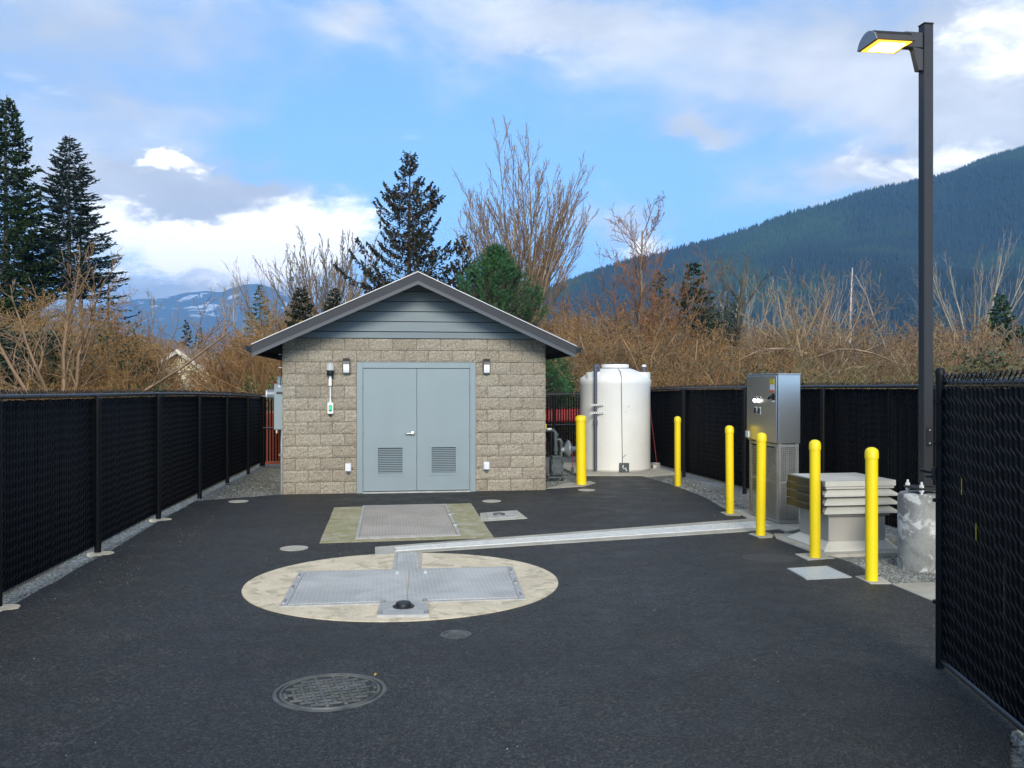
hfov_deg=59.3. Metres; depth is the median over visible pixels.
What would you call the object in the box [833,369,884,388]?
bare bush
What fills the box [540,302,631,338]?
bare bush
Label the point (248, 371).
bare bush
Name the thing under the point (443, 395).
door
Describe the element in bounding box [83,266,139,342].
fir tree
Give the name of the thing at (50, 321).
bare bush
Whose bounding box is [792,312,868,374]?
bare bush
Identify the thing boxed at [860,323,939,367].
bare thicket tree
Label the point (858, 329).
bare bush
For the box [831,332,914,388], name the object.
bare bush
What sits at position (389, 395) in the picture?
door
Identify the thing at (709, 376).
bare bush
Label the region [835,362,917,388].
bare bush
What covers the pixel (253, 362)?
bare bush
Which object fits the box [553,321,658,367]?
bare bush
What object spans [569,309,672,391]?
bare bush
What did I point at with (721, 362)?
bare bush
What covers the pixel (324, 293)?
bare tree
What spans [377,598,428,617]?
valve plate
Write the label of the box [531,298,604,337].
bare bush
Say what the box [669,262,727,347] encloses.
fir tree
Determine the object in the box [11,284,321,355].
distant mountain
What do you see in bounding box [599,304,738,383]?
bare bush
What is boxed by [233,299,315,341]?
bare thicket tree
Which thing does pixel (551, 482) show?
loose gravel
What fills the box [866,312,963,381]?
bare bush
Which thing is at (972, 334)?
bare bush
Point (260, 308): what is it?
fir tree
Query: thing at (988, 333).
bare thicket tree
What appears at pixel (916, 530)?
light pole
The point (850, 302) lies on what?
dead snag
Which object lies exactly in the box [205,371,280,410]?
bare bush
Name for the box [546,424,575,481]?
gas meter
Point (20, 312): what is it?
bare bush
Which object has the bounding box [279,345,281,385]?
corner cable
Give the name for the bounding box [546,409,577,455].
red equipment
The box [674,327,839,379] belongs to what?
bare bush
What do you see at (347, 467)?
outlet cover
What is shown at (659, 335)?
bare bush
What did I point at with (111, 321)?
bare bush
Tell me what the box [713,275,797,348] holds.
bare tree
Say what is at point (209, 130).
sky
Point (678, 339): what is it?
bare thicket tree
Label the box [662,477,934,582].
loose gravel
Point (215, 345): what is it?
bare bush
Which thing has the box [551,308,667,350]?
bare thicket tree
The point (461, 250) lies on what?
spruce tree
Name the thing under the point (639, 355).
bare bush
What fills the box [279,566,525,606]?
double access hatch
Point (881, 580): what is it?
bollard footing
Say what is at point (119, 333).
bare bush
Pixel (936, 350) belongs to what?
bare bush
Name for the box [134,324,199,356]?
bare bush
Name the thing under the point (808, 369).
bare bush
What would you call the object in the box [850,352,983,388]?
bare bush
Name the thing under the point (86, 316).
bare bush
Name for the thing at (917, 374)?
bare bush
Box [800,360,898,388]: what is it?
bare bush
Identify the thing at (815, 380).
bare bush
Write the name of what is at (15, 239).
spruce tree
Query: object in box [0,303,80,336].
bare bush
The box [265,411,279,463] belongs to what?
fence
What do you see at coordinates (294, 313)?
fir tree
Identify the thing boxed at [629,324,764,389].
bare bush
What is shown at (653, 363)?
bare bush
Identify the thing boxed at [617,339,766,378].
bare bush
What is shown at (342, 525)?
rectangular concrete pad
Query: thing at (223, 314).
bare tree
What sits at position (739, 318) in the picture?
bare tree
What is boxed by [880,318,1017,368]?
bare thicket tree
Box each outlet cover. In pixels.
[345,463,350,472]
[483,461,488,471]
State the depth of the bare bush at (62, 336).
27.63 m
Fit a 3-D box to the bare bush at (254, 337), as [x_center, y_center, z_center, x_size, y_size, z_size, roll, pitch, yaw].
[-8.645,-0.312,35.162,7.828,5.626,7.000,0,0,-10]
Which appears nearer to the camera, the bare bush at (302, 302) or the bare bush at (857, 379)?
the bare bush at (857, 379)
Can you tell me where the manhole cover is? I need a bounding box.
[272,673,386,711]
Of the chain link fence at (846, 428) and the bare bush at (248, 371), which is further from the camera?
the bare bush at (248, 371)
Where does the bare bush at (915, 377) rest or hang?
on the ground at (257, 464)
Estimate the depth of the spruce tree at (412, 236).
45.51 m
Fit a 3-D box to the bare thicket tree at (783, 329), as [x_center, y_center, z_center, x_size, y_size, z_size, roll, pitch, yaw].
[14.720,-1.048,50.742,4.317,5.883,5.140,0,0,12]
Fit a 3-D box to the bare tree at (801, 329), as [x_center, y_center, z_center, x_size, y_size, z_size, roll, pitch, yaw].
[12.186,-1.351,35.178,7.248,6.969,5.561,0,0,33]
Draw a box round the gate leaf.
[919,367,1023,732]
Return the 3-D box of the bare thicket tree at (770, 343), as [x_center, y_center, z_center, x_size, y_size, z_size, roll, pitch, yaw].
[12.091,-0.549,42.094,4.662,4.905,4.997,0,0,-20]
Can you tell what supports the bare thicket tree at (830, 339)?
on the ground at (257, 464)
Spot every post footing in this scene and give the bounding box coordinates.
[0,604,20,611]
[87,551,113,556]
[149,518,171,521]
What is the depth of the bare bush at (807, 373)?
27.49 m
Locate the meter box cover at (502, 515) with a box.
[480,510,526,520]
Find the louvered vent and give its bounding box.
[786,473,897,551]
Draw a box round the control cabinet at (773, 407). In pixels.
[746,373,800,523]
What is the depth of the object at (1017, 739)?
4.66 m
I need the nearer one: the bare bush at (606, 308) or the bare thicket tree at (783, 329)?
the bare bush at (606, 308)
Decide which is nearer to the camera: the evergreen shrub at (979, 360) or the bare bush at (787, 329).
the evergreen shrub at (979, 360)
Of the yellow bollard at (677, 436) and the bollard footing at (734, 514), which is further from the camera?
the yellow bollard at (677, 436)
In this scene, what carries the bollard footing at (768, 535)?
on the asphalt pavement
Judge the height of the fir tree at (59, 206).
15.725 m
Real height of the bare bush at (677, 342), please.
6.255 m
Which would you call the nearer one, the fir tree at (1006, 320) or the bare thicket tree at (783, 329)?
the bare thicket tree at (783, 329)
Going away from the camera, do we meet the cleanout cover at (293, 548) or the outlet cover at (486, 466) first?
the cleanout cover at (293, 548)
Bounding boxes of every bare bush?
[0,289,55,340]
[0,289,129,344]
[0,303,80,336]
[0,309,51,345]
[0,312,96,360]
[0,345,101,400]
[2,314,107,383]
[3,301,134,354]
[4,313,99,375]
[4,345,163,400]
[5,296,138,389]
[8,279,162,350]
[8,286,182,360]
[9,313,147,398]
[11,282,97,350]
[27,351,152,398]
[31,314,188,392]
[32,309,204,395]
[60,357,126,391]
[76,303,140,351]
[87,360,190,397]
[94,326,191,392]
[105,313,197,356]
[111,333,184,362]
[112,318,225,355]
[118,347,213,395]
[128,337,209,392]
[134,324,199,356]
[140,361,199,395]
[143,323,279,396]
[157,324,280,392]
[186,338,279,392]
[192,319,301,383]
[195,326,275,359]
[198,331,230,364]
[199,302,297,377]
[202,358,276,403]
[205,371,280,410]
[210,297,275,358]
[210,314,316,350]
[211,288,329,368]
[219,303,286,367]
[263,288,320,335]
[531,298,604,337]
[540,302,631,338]
[543,319,593,366]
[546,330,636,444]
[547,308,724,444]
[547,312,690,444]
[549,303,681,362]
[550,277,714,349]
[551,273,635,343]
[553,301,684,342]
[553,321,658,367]
[556,304,726,365]
[561,264,776,375]
[561,319,677,373]
[562,325,661,365]
[562,338,704,404]
[564,313,783,370]
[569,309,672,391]
[572,336,674,372]
[573,299,734,340]
[578,309,738,387]
[591,297,748,382]
[598,341,709,367]
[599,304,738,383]
[600,340,740,376]
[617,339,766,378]
[618,310,792,389]
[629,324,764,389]
[668,334,776,365]
[669,342,815,388]
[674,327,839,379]
[678,346,762,382]
[681,321,764,360]
[688,358,782,384]
[693,360,731,389]
[694,364,810,389]
[714,348,765,370]
[719,361,864,389]
[727,343,826,377]
[732,336,848,384]
[740,330,821,382]
[743,302,811,363]
[743,336,780,373]
[745,311,885,375]
[755,327,820,369]
[772,331,912,375]
[774,324,917,380]
[777,318,902,357]
[779,304,864,353]
[782,306,883,374]
[784,355,842,388]
[791,365,845,384]
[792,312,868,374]
[800,353,935,388]
[800,359,849,388]
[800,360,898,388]
[809,362,957,388]
[814,326,883,380]
[824,337,967,384]
[828,311,873,360]
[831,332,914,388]
[832,340,952,379]
[832,374,874,388]
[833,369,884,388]
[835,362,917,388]
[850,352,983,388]
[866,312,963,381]
[870,317,992,358]
[874,312,966,355]
[874,326,1004,365]
[877,319,912,353]
[881,329,972,375]
[881,332,965,373]
[886,356,1022,388]
[888,359,977,383]
[893,349,996,378]
[898,318,986,355]
[903,358,1023,388]
[912,340,1022,377]
[933,361,1023,380]
[934,314,1023,367]
[940,343,1020,370]
[954,323,1012,354]
[955,343,1023,370]
[968,362,993,388]
[985,341,1016,378]
[995,317,1023,364]
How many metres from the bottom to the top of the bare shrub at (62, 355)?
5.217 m
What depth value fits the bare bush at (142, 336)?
31.32 m
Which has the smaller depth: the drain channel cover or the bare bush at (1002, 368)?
the drain channel cover
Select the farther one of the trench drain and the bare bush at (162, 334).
the bare bush at (162, 334)
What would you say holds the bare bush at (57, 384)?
on the ground at (257, 464)
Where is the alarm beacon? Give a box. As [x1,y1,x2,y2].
[326,362,333,385]
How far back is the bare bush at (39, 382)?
24.49 m
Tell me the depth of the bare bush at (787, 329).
48.88 m
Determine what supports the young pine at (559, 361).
on the ground at (257, 464)
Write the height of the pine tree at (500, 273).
5.886 m
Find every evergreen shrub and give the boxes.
[0,323,100,400]
[4,353,117,393]
[57,322,163,390]
[113,384,180,397]
[225,372,281,408]
[721,359,816,388]
[933,343,1023,388]
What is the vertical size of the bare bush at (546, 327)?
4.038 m
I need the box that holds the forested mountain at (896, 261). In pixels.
[541,169,1023,347]
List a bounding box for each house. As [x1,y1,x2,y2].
[127,335,185,358]
[157,347,240,392]
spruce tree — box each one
[0,95,72,334]
[303,150,474,313]
[446,235,480,291]
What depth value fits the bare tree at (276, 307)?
51.72 m
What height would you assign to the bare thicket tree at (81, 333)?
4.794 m
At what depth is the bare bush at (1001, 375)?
26.02 m
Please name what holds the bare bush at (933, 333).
on the ground at (257, 464)
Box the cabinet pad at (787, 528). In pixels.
[734,509,799,533]
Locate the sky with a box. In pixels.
[0,0,1023,308]
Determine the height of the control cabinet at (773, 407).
1.962 m
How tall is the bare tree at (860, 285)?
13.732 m
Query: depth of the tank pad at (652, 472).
18.30 m
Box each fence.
[0,388,264,606]
[259,392,579,465]
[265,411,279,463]
[650,380,1023,527]
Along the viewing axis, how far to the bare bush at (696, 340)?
38.62 m
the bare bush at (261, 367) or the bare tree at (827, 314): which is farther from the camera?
the bare tree at (827, 314)
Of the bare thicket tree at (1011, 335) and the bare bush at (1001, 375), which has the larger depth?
the bare thicket tree at (1011, 335)
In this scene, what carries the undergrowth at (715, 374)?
on the ground at (257, 464)
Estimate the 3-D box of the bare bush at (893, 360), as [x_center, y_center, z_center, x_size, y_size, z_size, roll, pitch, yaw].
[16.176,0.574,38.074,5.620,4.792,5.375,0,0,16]
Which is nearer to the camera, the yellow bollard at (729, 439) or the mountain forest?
the yellow bollard at (729, 439)
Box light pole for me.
[857,22,934,573]
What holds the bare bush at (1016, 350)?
on the ground at (257, 464)
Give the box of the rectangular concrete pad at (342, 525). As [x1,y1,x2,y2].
[320,503,493,542]
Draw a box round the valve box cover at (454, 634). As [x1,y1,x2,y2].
[440,630,471,638]
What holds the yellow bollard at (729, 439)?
on the bollard footing at (734, 514)
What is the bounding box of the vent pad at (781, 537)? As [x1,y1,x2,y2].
[774,534,896,556]
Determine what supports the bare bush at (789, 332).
on the ground at (257, 464)
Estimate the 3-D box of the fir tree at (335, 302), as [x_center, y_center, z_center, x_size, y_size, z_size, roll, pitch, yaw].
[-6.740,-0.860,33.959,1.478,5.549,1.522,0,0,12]
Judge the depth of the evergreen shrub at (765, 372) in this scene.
27.30 m
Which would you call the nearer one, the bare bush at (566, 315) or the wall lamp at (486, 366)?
the wall lamp at (486, 366)
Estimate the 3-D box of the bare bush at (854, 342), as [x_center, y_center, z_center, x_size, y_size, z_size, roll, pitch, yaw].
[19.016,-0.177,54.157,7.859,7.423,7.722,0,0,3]
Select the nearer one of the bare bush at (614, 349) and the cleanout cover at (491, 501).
the cleanout cover at (491, 501)
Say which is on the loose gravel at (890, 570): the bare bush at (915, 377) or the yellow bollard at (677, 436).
the yellow bollard at (677, 436)
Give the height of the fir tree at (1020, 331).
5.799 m
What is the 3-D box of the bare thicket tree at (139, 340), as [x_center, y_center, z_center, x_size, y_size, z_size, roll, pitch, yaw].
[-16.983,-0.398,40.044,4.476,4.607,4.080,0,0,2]
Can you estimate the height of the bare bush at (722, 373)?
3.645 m
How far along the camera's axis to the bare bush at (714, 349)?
39.52 m
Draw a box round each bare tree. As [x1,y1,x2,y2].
[133,291,167,336]
[208,285,239,351]
[217,273,254,338]
[223,244,344,335]
[252,225,388,318]
[324,248,406,306]
[452,116,599,330]
[554,191,737,356]
[703,252,775,360]
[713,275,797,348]
[719,256,917,384]
[778,271,856,350]
[843,256,899,346]
[904,259,939,341]
[933,228,1023,353]
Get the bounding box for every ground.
[3,442,755,595]
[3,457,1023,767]
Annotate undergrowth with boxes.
[0,305,288,410]
[548,326,812,442]
[712,303,1023,388]
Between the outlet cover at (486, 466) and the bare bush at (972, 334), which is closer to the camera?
the outlet cover at (486, 466)
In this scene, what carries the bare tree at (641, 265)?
on the ground at (257, 464)
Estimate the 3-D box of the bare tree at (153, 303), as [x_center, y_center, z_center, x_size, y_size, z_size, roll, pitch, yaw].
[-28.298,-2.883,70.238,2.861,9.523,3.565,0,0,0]
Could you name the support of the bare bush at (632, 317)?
on the ground at (257, 464)
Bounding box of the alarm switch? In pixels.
[327,386,333,415]
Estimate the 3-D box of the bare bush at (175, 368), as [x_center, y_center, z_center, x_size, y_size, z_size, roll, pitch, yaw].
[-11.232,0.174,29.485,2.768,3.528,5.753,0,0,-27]
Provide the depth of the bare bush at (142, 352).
28.66 m
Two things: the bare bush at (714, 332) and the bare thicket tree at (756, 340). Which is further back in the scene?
the bare thicket tree at (756, 340)
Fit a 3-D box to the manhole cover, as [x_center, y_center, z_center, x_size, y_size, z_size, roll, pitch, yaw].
[-1.090,1.870,5.397,0.670,0.068,0.670,0,0,-20]
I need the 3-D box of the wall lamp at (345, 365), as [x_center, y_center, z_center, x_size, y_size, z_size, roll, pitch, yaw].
[-2.759,-0.297,14.986,0.130,0.270,0.105,0,0,-8]
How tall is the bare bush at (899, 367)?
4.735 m
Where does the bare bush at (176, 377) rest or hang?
on the ground at (257, 464)
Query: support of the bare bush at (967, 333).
on the ground at (257, 464)
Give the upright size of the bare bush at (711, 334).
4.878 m
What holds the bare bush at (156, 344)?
on the ground at (257, 464)
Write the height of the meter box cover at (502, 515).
0.057 m
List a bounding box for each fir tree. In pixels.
[14,135,131,337]
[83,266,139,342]
[181,320,192,347]
[193,325,203,348]
[243,285,273,340]
[282,286,313,362]
[323,288,343,311]
[636,272,679,338]
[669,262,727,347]
[984,293,1017,352]
[1007,325,1023,362]
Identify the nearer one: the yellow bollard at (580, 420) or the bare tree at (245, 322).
the yellow bollard at (580, 420)
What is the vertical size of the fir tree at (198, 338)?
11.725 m
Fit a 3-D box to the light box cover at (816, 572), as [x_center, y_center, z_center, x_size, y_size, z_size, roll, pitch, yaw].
[2.970,1.851,8.761,0.472,0.039,0.574,0,0,-6]
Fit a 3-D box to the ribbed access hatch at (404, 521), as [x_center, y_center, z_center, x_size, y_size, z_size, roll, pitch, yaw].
[-1.404,1.821,12.143,1.292,0.030,2.914,0,0,-8]
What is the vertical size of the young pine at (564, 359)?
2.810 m
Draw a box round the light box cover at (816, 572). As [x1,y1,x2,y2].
[787,566,851,579]
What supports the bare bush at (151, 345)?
on the ground at (257, 464)
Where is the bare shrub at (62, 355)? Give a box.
[0,237,274,400]
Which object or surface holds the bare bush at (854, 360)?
on the ground at (257, 464)
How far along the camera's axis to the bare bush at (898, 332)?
53.00 m
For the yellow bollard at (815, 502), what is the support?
on the bollard footing at (805, 556)
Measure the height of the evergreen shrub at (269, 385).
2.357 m
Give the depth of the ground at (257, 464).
16.79 m
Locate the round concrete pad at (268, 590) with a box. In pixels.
[242,553,557,621]
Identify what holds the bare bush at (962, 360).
on the ground at (257, 464)
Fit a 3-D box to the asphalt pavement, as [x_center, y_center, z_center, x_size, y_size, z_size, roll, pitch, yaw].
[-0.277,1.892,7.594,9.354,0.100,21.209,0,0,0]
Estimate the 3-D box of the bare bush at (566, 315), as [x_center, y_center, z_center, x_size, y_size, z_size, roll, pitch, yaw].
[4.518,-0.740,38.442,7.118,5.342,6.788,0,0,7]
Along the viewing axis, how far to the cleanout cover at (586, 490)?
15.48 m
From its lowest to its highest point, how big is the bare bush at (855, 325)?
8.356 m
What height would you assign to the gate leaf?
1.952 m
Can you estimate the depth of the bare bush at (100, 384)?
24.84 m
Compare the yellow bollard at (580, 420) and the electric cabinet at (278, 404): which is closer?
the electric cabinet at (278, 404)
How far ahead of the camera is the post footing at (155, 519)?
12.14 m
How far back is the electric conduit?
15.02 m
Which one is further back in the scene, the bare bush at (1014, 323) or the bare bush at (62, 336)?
the bare bush at (1014, 323)
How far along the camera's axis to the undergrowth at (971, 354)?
34.11 m
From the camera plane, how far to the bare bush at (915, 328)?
59.22 m
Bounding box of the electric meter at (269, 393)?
[266,389,273,398]
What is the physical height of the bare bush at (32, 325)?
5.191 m
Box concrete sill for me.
[891,582,934,600]
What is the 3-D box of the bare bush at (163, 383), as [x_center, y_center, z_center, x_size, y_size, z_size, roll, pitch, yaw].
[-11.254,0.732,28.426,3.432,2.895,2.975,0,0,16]
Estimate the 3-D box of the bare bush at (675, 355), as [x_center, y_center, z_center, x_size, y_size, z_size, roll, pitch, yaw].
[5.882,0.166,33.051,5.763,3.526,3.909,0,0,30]
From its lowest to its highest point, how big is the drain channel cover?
0.018 m
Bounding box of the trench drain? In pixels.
[375,519,778,554]
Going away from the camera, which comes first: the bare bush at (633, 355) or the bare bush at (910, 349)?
the bare bush at (633, 355)
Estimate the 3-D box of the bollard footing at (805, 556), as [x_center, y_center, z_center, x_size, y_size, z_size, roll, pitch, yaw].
[3.196,1.882,9.584,0.342,0.100,0.326,0,0,-17]
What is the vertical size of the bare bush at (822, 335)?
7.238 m
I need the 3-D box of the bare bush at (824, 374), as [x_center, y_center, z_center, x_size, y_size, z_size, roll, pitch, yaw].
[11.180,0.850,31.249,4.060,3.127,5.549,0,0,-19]
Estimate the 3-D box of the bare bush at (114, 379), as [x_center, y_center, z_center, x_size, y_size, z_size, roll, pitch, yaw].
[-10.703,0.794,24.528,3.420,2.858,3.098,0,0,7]
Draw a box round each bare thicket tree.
[55,316,117,353]
[69,314,161,360]
[96,323,170,355]
[223,300,290,369]
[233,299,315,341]
[238,305,328,365]
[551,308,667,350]
[552,313,606,347]
[630,326,725,367]
[720,329,777,361]
[729,323,840,376]
[743,312,812,349]
[783,316,886,370]
[828,326,893,370]
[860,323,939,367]
[877,319,976,360]
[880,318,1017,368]
[933,312,1016,363]
[947,329,1022,364]
[994,323,1023,362]
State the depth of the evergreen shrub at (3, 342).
25.56 m
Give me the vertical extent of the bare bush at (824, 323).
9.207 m
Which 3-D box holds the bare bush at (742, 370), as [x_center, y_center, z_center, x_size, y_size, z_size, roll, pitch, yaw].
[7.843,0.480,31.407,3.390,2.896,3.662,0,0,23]
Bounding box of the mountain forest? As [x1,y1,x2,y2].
[509,145,1023,353]
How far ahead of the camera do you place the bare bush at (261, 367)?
30.09 m
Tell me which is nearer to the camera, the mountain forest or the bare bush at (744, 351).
the bare bush at (744, 351)
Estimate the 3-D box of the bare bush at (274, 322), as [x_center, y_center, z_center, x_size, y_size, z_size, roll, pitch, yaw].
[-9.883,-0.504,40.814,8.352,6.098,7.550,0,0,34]
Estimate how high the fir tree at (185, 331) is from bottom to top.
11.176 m
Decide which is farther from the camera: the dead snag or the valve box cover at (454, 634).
the dead snag
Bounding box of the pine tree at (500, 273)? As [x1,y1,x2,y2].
[454,243,577,427]
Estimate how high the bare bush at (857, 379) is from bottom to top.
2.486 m
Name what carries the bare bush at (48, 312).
on the ground at (257, 464)
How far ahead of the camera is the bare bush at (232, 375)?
31.61 m
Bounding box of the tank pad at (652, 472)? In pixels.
[563,463,674,476]
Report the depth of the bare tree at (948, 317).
74.84 m
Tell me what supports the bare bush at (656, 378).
on the ground at (257, 464)
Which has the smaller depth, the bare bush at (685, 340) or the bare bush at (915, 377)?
the bare bush at (915, 377)
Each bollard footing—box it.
[546,481,594,488]
[720,511,740,515]
[749,532,773,537]
[795,553,834,560]
[855,575,890,583]
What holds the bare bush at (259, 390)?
on the ground at (257, 464)
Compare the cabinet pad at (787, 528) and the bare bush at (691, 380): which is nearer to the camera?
the cabinet pad at (787, 528)
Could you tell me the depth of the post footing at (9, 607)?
7.39 m
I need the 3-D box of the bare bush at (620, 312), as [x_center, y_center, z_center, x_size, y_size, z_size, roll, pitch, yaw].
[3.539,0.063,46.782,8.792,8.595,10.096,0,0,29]
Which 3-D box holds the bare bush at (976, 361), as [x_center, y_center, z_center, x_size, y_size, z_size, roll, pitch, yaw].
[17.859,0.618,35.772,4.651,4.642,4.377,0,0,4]
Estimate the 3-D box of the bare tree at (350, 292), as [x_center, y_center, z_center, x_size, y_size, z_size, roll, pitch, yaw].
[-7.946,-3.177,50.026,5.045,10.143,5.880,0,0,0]
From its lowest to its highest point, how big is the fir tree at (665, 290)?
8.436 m
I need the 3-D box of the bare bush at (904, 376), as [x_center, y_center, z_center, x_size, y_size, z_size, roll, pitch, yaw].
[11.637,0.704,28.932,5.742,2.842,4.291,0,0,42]
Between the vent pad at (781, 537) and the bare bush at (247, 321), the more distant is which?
the bare bush at (247, 321)
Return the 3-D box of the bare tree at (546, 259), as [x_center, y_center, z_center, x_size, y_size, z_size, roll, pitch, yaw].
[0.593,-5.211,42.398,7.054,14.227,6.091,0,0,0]
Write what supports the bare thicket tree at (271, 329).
on the ground at (257, 464)
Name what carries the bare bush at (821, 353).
on the ground at (257, 464)
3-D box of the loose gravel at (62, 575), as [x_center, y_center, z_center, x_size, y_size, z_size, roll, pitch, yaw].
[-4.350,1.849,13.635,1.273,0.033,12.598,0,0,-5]
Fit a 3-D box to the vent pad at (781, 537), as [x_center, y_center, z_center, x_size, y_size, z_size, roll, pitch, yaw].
[3.817,1.879,10.319,1.366,0.100,1.367,0,0,0]
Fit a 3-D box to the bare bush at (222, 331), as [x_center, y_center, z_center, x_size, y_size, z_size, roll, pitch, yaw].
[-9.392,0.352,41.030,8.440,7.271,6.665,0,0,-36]
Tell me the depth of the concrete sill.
8.08 m
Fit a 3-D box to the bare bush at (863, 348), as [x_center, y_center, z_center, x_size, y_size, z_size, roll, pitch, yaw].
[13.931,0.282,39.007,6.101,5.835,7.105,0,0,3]
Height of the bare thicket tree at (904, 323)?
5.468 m
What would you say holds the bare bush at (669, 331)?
on the ground at (257, 464)
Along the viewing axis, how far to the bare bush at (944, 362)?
37.85 m
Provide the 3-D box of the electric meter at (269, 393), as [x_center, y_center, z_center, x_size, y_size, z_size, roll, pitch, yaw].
[-4.125,0.173,15.378,0.155,0.170,0.170,0,0,-8]
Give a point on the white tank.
(615, 408)
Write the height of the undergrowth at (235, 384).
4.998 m
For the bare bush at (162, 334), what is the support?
on the ground at (257, 464)
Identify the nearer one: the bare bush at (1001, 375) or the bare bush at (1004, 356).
the bare bush at (1001, 375)
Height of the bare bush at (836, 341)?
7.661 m
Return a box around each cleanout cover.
[228,500,247,502]
[280,545,307,550]
[482,500,500,502]
[578,489,594,490]
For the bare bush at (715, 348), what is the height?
7.014 m
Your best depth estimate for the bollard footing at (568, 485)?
16.18 m
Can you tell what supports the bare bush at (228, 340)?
on the ground at (257, 464)
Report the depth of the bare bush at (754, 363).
28.40 m
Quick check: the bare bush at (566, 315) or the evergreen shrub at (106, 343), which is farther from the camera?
the bare bush at (566, 315)
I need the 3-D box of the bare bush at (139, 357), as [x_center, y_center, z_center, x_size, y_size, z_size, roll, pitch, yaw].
[-13.408,-0.088,30.461,7.088,5.074,6.380,0,0,27]
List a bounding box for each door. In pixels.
[362,369,416,490]
[417,369,470,489]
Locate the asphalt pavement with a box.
[0,476,1018,767]
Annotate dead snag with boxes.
[849,268,854,341]
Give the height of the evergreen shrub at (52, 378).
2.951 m
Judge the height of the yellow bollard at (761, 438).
1.271 m
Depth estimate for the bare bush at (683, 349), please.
33.95 m
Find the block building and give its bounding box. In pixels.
[244,270,582,494]
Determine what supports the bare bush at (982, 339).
on the ground at (257, 464)
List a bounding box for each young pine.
[545,358,575,451]
[559,357,577,446]
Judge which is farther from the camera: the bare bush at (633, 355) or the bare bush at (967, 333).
the bare bush at (967, 333)
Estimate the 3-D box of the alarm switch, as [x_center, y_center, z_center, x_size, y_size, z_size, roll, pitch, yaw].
[-3.018,0.281,14.956,0.100,0.495,0.084,0,0,-8]
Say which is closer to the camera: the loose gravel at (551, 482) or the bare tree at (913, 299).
the loose gravel at (551, 482)
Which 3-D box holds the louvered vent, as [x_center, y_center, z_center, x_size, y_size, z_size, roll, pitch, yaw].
[3.768,1.436,10.316,0.912,0.785,0.900,0,0,-9]
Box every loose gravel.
[7,467,279,603]
[546,472,572,487]
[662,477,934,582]
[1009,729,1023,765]
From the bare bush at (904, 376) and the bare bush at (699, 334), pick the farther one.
the bare bush at (699, 334)
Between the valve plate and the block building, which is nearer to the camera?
the valve plate
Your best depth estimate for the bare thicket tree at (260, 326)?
39.71 m
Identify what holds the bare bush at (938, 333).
on the ground at (257, 464)
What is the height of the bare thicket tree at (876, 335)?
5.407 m
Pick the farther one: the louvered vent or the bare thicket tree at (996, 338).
the bare thicket tree at (996, 338)
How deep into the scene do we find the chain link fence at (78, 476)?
9.81 m
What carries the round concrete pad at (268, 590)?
on the asphalt pavement
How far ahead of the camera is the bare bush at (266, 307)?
39.20 m
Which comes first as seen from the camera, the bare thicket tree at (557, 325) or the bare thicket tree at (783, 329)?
the bare thicket tree at (557, 325)
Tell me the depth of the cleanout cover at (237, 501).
13.98 m
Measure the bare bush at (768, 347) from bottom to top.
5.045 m
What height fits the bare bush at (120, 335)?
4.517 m
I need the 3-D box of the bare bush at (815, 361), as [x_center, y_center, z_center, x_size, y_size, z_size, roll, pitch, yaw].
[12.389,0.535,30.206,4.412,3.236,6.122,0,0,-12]
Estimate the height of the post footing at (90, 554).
0.069 m
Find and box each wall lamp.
[342,358,349,373]
[482,359,489,374]
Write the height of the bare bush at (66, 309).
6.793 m
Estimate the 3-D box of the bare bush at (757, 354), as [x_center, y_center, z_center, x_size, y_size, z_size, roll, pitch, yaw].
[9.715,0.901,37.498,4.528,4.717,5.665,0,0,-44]
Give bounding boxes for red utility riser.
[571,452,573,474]
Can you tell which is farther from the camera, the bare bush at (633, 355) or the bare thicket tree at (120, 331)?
the bare thicket tree at (120, 331)
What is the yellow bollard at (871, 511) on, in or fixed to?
on the bollard footing at (881, 580)
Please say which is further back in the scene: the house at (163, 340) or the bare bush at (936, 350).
the house at (163, 340)
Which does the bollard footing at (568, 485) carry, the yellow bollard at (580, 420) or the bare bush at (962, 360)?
the yellow bollard at (580, 420)
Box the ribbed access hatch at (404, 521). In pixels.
[355,504,460,538]
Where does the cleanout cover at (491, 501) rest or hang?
on the asphalt pavement
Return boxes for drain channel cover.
[392,551,421,568]
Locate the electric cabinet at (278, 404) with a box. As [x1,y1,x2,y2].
[274,377,282,432]
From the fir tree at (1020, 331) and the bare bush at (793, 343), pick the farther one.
the fir tree at (1020, 331)
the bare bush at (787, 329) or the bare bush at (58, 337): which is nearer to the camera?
the bare bush at (58, 337)
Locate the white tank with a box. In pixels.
[579,363,659,472]
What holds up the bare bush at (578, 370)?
on the ground at (257, 464)
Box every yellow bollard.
[575,415,585,484]
[674,416,680,486]
[725,425,733,513]
[756,432,766,535]
[809,440,820,557]
[865,447,878,580]
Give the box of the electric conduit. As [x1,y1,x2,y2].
[279,429,282,494]

